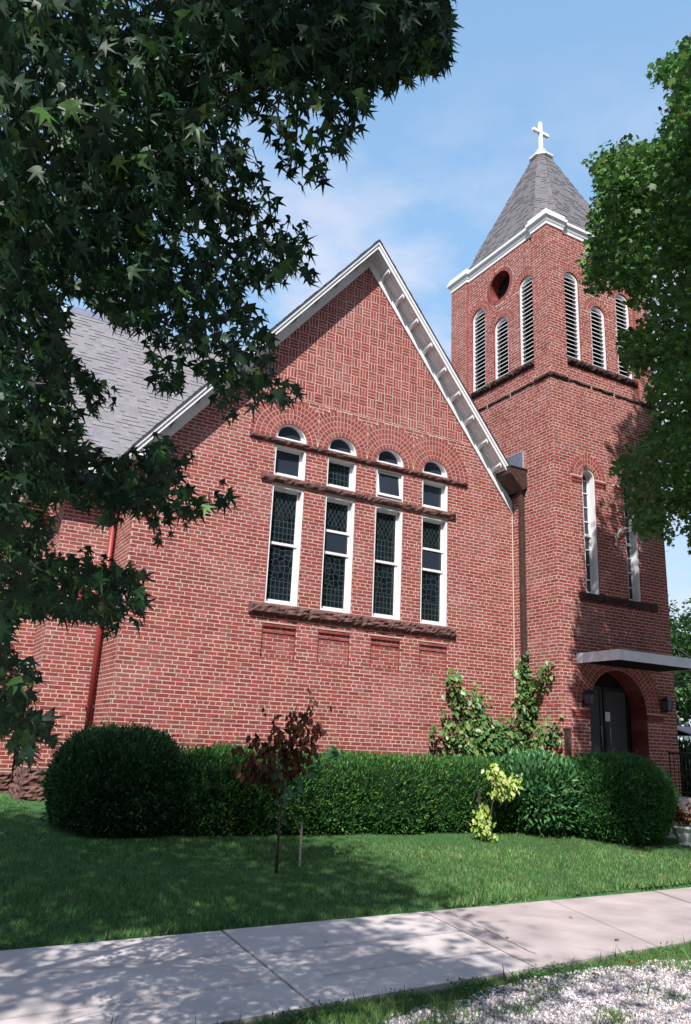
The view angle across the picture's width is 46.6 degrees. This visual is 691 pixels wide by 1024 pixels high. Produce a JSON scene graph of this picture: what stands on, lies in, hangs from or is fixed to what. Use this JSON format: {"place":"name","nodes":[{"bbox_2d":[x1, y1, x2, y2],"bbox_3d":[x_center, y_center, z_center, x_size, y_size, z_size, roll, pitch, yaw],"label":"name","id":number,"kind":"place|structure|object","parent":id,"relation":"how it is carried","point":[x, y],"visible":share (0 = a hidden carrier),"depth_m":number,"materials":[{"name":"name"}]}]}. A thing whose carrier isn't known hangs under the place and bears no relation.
{"place":"outdoors","nodes":[
{"label":"outdoors","id":0,"kind":"place"},
{"bbox_2d":[0,887,690,1023],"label":"sidewalk","id":1,"kind":"structure","parent":0,"point":[250,973],"depth_m":6.14,"materials":[{"name":"concrete"}]},
{"bbox_2d":[0,793,690,1023],"bbox_3d":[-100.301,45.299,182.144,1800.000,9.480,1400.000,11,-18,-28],"label":"lawn","id":2,"kind":"structure","parent":0,"point":[36,807],"depth_m":8.91,"materials":[{"name":"plant"}]},
{"bbox_2d":[35,718,188,837],"bbox_3d":[-3.133,3.627,11.078,2.029,1.542,2.182,11,-18,-28],"label":"rounded shrub","id":3,"kind":"object","parent":2,"relation":"on","point":[113,779],"visible":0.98,"depth_m":10.40,"materials":[{"name":"green plant"}]},
{"bbox_2d":[0,0,464,776],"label":"sweetgum tree","id":4,"kind":"object","parent":2,"relation":"on","point":[76,234],"visible":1,"depth_m":3.04,"materials":[{"name":"green plant"}]},
{"bbox_2d":[230,687,339,873],"bbox_3d":[-0.718,3.129,9.442,1.474,2.140,0.468,11,-18,-28],"label":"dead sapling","id":5,"kind":"object","parent":2,"relation":"on","point":[263,772],"visible":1,"depth_m":9.48,"materials":[{"name":"brown plant"}]},
{"bbox_2d":[299,823,302,866],"bbox_3d":[-0.538,4.031,9.612,0.020,0.560,0.020,11,-18,-28],"label":"wooden stake","id":6,"kind":"object","parent":2,"relation":"on","point":[300,848],"visible":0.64,"depth_m":9.61,"materials":[{"name":"grey wood"}]},
{"bbox_2d":[284,781,302,836],"bbox_3d":[-0.629,3.540,9.544,0.050,0.647,0.511,-6,-18,28],"label":"string","id":7,"kind":"object","parent":6,"relation":"attached to","point":[292,814],"visible":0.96,"depth_m":9.56,"materials":[{"name":"green"}]},
{"bbox_2d":[158,735,518,837],"bbox_3d":[0.020,4.326,12.664,6.519,1.371,1.982,11,-18,-28],"label":"clipped hedge","id":8,"kind":"object","parent":2,"relation":"on","point":[353,792],"visible":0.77,"depth_m":11.93,"materials":[{"name":"green plant"}]},
{"bbox_2d":[0,122,690,837],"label":"church","id":9,"kind":"structure","parent":2,"relation":"on","point":[394,536],"depth_m":15.74,"materials":[{"name":"brick"}]},
{"bbox_2d":[264,484,303,606],"bbox_3d":[-1.127,0.603,14.412,0.645,2.174,0.147,11,-18,-28],"label":"tall window","id":10,"kind":"structure","parent":9,"relation":"in","point":[285,529],"depth_m":14.46,"materials":[{"name":"glass"}]},
{"bbox_2d":[273,444,305,480],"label":"square window","id":11,"kind":"structure","parent":9,"relation":"in","point":[289,462],"depth_m":14.90,"materials":[{"name":"white paint"}]},
{"bbox_2d":[276,424,306,443],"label":"half round window","id":12,"kind":"structure","parent":9,"relation":"in","point":[288,432],"depth_m":15.05,"materials":[{"name":"white paint"}]},
{"bbox_2d":[320,495,354,613],"bbox_3d":[-0.180,0.793,14.918,0.645,2.174,0.147,11,-18,-28],"label":"tall window","id":13,"kind":"structure","parent":9,"relation":"in","point":[337,557],"depth_m":14.96,"materials":[{"name":"glass"}]},
{"bbox_2d":[326,456,356,491],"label":"square window","id":14,"kind":"structure","parent":9,"relation":"in","point":[341,474],"depth_m":15.41,"materials":[{"name":"glass"}]},
{"bbox_2d":[328,437,356,455],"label":"half round window","id":15,"kind":"structure","parent":9,"relation":"in","point":[339,444],"depth_m":15.56,"materials":[{"name":"white paint"}]},
{"bbox_2d":[371,505,402,619],"bbox_3d":[0.766,0.983,15.425,0.645,2.174,0.147,11,-18,-28],"label":"tall window","id":16,"kind":"structure","parent":9,"relation":"in","point":[386,589],"depth_m":15.48,"materials":[{"name":"glass"}]},
{"bbox_2d":[376,468,403,501],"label":"square window","id":17,"kind":"structure","parent":9,"relation":"in","point":[389,484],"depth_m":15.84,"materials":[{"name":"glass"}]},
{"bbox_2d":[377,449,403,467],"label":"half round window","id":18,"kind":"structure","parent":9,"relation":"in","point":[388,456],"depth_m":16.07,"materials":[{"name":"white paint"}]},
{"bbox_2d":[420,515,446,626],"bbox_3d":[1.712,1.174,15.932,0.645,2.174,0.147,11,-18,-28],"label":"tall window","id":19,"kind":"structure","parent":9,"relation":"in","point":[433,590],"depth_m":15.98,"materials":[{"name":"glass"}]},
{"bbox_2d":[422,479,447,511],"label":"square window","id":20,"kind":"structure","parent":9,"relation":"in","point":[434,494],"depth_m":16.44,"materials":[{"name":"glass"}]},
{"bbox_2d":[423,460,447,477],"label":"half round window","id":21,"kind":"structure","parent":9,"relation":"in","point":[433,467],"depth_m":16.58,"materials":[{"name":"white paint"}]},
{"bbox_2d":[473,309,485,391],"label":"louver window","id":22,"kind":"structure","parent":9,"relation":"in","point":[479,355],"depth_m":19.65,"materials":[{"name":"white paint"}]},
{"bbox_2d":[495,317,508,378],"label":"louver window","id":23,"kind":"structure","parent":9,"relation":"in","point":[501,330],"depth_m":18.87,"materials":[{"name":"white paint"}]},
{"bbox_2d":[520,276,533,365],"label":"louver window","id":24,"kind":"structure","parent":9,"relation":"in","point":[526,297],"depth_m":18.22,"materials":[{"name":"white paint"}]},
{"bbox_2d":[564,272,580,360],"bbox_3d":[4.980,-4.345,17.875,0.454,2.174,0.135,11,-18,-28],"label":"louver window","id":25,"kind":"structure","parent":9,"relation":"in","point":[570,283],"depth_m":17.95,"materials":[{"name":"white paint"}]},
{"bbox_2d":[582,469,598,594],"bbox_3d":[4.979,0.394,16.571,0.372,2.652,0.188,11,-18,-28],"label":"narrow window","id":26,"kind":"structure","parent":9,"relation":"in","point":[588,489],"depth_m":16.62,"materials":[{"name":"white paint"}]},
{"bbox_2d":[590,686,604,752],"bbox_3d":[4.822,4.437,15.746,0.718,2.038,0.100,11,-18,-28],"label":"door","id":27,"kind":"structure","parent":9,"relation":"in","point":[596,719],"depth_m":15.94,"materials":[{"name":"black wood"}]},
{"bbox_2d":[590,306,606,369],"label":"louver window","id":28,"kind":"structure","parent":9,"relation":"in","point":[597,318],"depth_m":18.23,"materials":[{"name":"white paint"}]},
{"bbox_2d":[602,687,630,755],"bbox_3d":[5.473,4.568,16.095,0.718,2.038,0.100,11,-18,-28],"label":"door","id":29,"kind":"structure","parent":9,"relation":"in","point":[614,700],"depth_m":16.23,"materials":[{"name":"black wood"}]},
{"bbox_2d":[615,294,631,378],"bbox_3d":[6.386,-4.062,18.628,0.454,2.174,0.135,11,-18,-28],"label":"louver window","id":30,"kind":"structure","parent":9,"relation":"in","point":[622,321],"depth_m":18.82,"materials":[{"name":"white paint"}]},
{"bbox_2d":[623,480,640,601],"bbox_3d":[6.030,0.605,17.133,0.372,2.652,0.188,11,-18,-28],"label":"narrow window","id":31,"kind":"structure","parent":9,"relation":"in","point":[631,539],"depth_m":17.08,"materials":[{"name":"white paint"}]},
{"bbox_2d":[668,752,690,792],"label":"handrail","id":32,"kind":"object","parent":9,"relation":"on","point":[677,753],"visible":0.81,"depth_m":15.69,"materials":[{"name":"black metal"}]},
{"bbox_2d":[58,938,690,1023],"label":"verge grass","id":33,"kind":"structure","parent":2,"relation":"on","point":[379,1008],"depth_m":5.25,"materials":[{"name":"green plant"}]},
{"bbox_2d":[478,789,479,837],"bbox_3d":[2.100,4.752,12.595,0.025,0.770,0.025,11,-18,-28],"label":"wooden stake","id":34,"kind":"object","parent":2,"relation":"on","point":[478,802],"visible":0.36,"depth_m":12.65,"materials":[{"name":"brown wood"}]},
{"bbox_2d":[427,650,563,761],"bbox_3d":[2.774,3.979,14.835,2.426,3.072,1.296,10,-18,-23],"label":"climbing shrub","id":35,"kind":"object","parent":2,"relation":"on","point":[485,738],"visible":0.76,"depth_m":15.16,"materials":[{"name":"green plant"}]},
{"bbox_2d":[469,763,523,841],"bbox_3d":[2.381,4.562,12.608,1.169,1.182,0.444,14,-20,-35],"label":"variegated shrub","id":36,"kind":"object","parent":2,"relation":"on","point":[500,781],"visible":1,"depth_m":12.67,"materials":[{"name":"yellow plant"}]},
{"bbox_2d":[376,957,690,1023],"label":"gravel stones","id":37,"kind":"object","parent":2,"relation":"on","point":[596,998],"visible":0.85,"depth_m":5.50,"materials":[{"name":"grey gravel"}]},
{"bbox_2d":[489,745,594,837],"bbox_3d":[3.358,4.865,13.963,2.388,1.580,2.275,11,-18,-28],"label":"rhododendron","id":38,"kind":"object","parent":2,"relation":"on","point":[544,801],"visible":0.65,"depth_m":13.20,"materials":[{"name":"green plant"}]},
{"bbox_2d":[560,747,680,846],"bbox_3d":[4.629,4.866,13.838,2.249,1.589,2.060,11,-18,-28],"label":"rounded shrub","id":39,"kind":"object","parent":2,"relation":"on","point":[630,798],"visible":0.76,"depth_m":13.13,"materials":[{"name":"green plant"}]},
{"bbox_2d":[575,33,690,554],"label":"maple tree","id":40,"kind":"object","parent":2,"relation":"on","point":[641,218],"visible":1,"depth_m":10.42,"materials":[{"name":"green plant"}]},
{"bbox_2d":[668,595,690,726],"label":"background tree","id":41,"kind":"object","parent":2,"relation":"on","point":[681,640],"visible":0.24,"depth_m":111.28,"materials":[{"name":"green plant"}]},
{"bbox_2d":[670,824,690,846],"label":"planter","id":42,"kind":"object","parent":2,"relation":"on","point":[682,834],"visible":0.86,"depth_m":13.41,"materials":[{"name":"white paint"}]},
{"bbox_2d":[673,795,690,826],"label":"potted plant","id":43,"kind":"object","parent":42,"relation":"on","point":[683,814],"visible":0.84,"depth_m":13.54,"materials":[{"name":"red plant"}]},
{"bbox_2d":[677,726,690,746],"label":"white house","id":44,"kind":"structure","parent":2,"relation":"on","point":[685,731],"depth_m":93.79,"materials":[{"name":"paint"}]},
{"bbox_2d":[678,735,690,796],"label":"dark bush","id":45,"kind":"object","parent":2,"relation":"on","point":[686,748],"visible":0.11,"depth_m":16.91,"materials":[{"name":"green plant"}]},
{"bbox_2d":[0,0,690,725],"label":"sky","id":46,"kind":"structure","parent":0,"point":[436,167],"materials":[{"name":"blue"}]}
]}

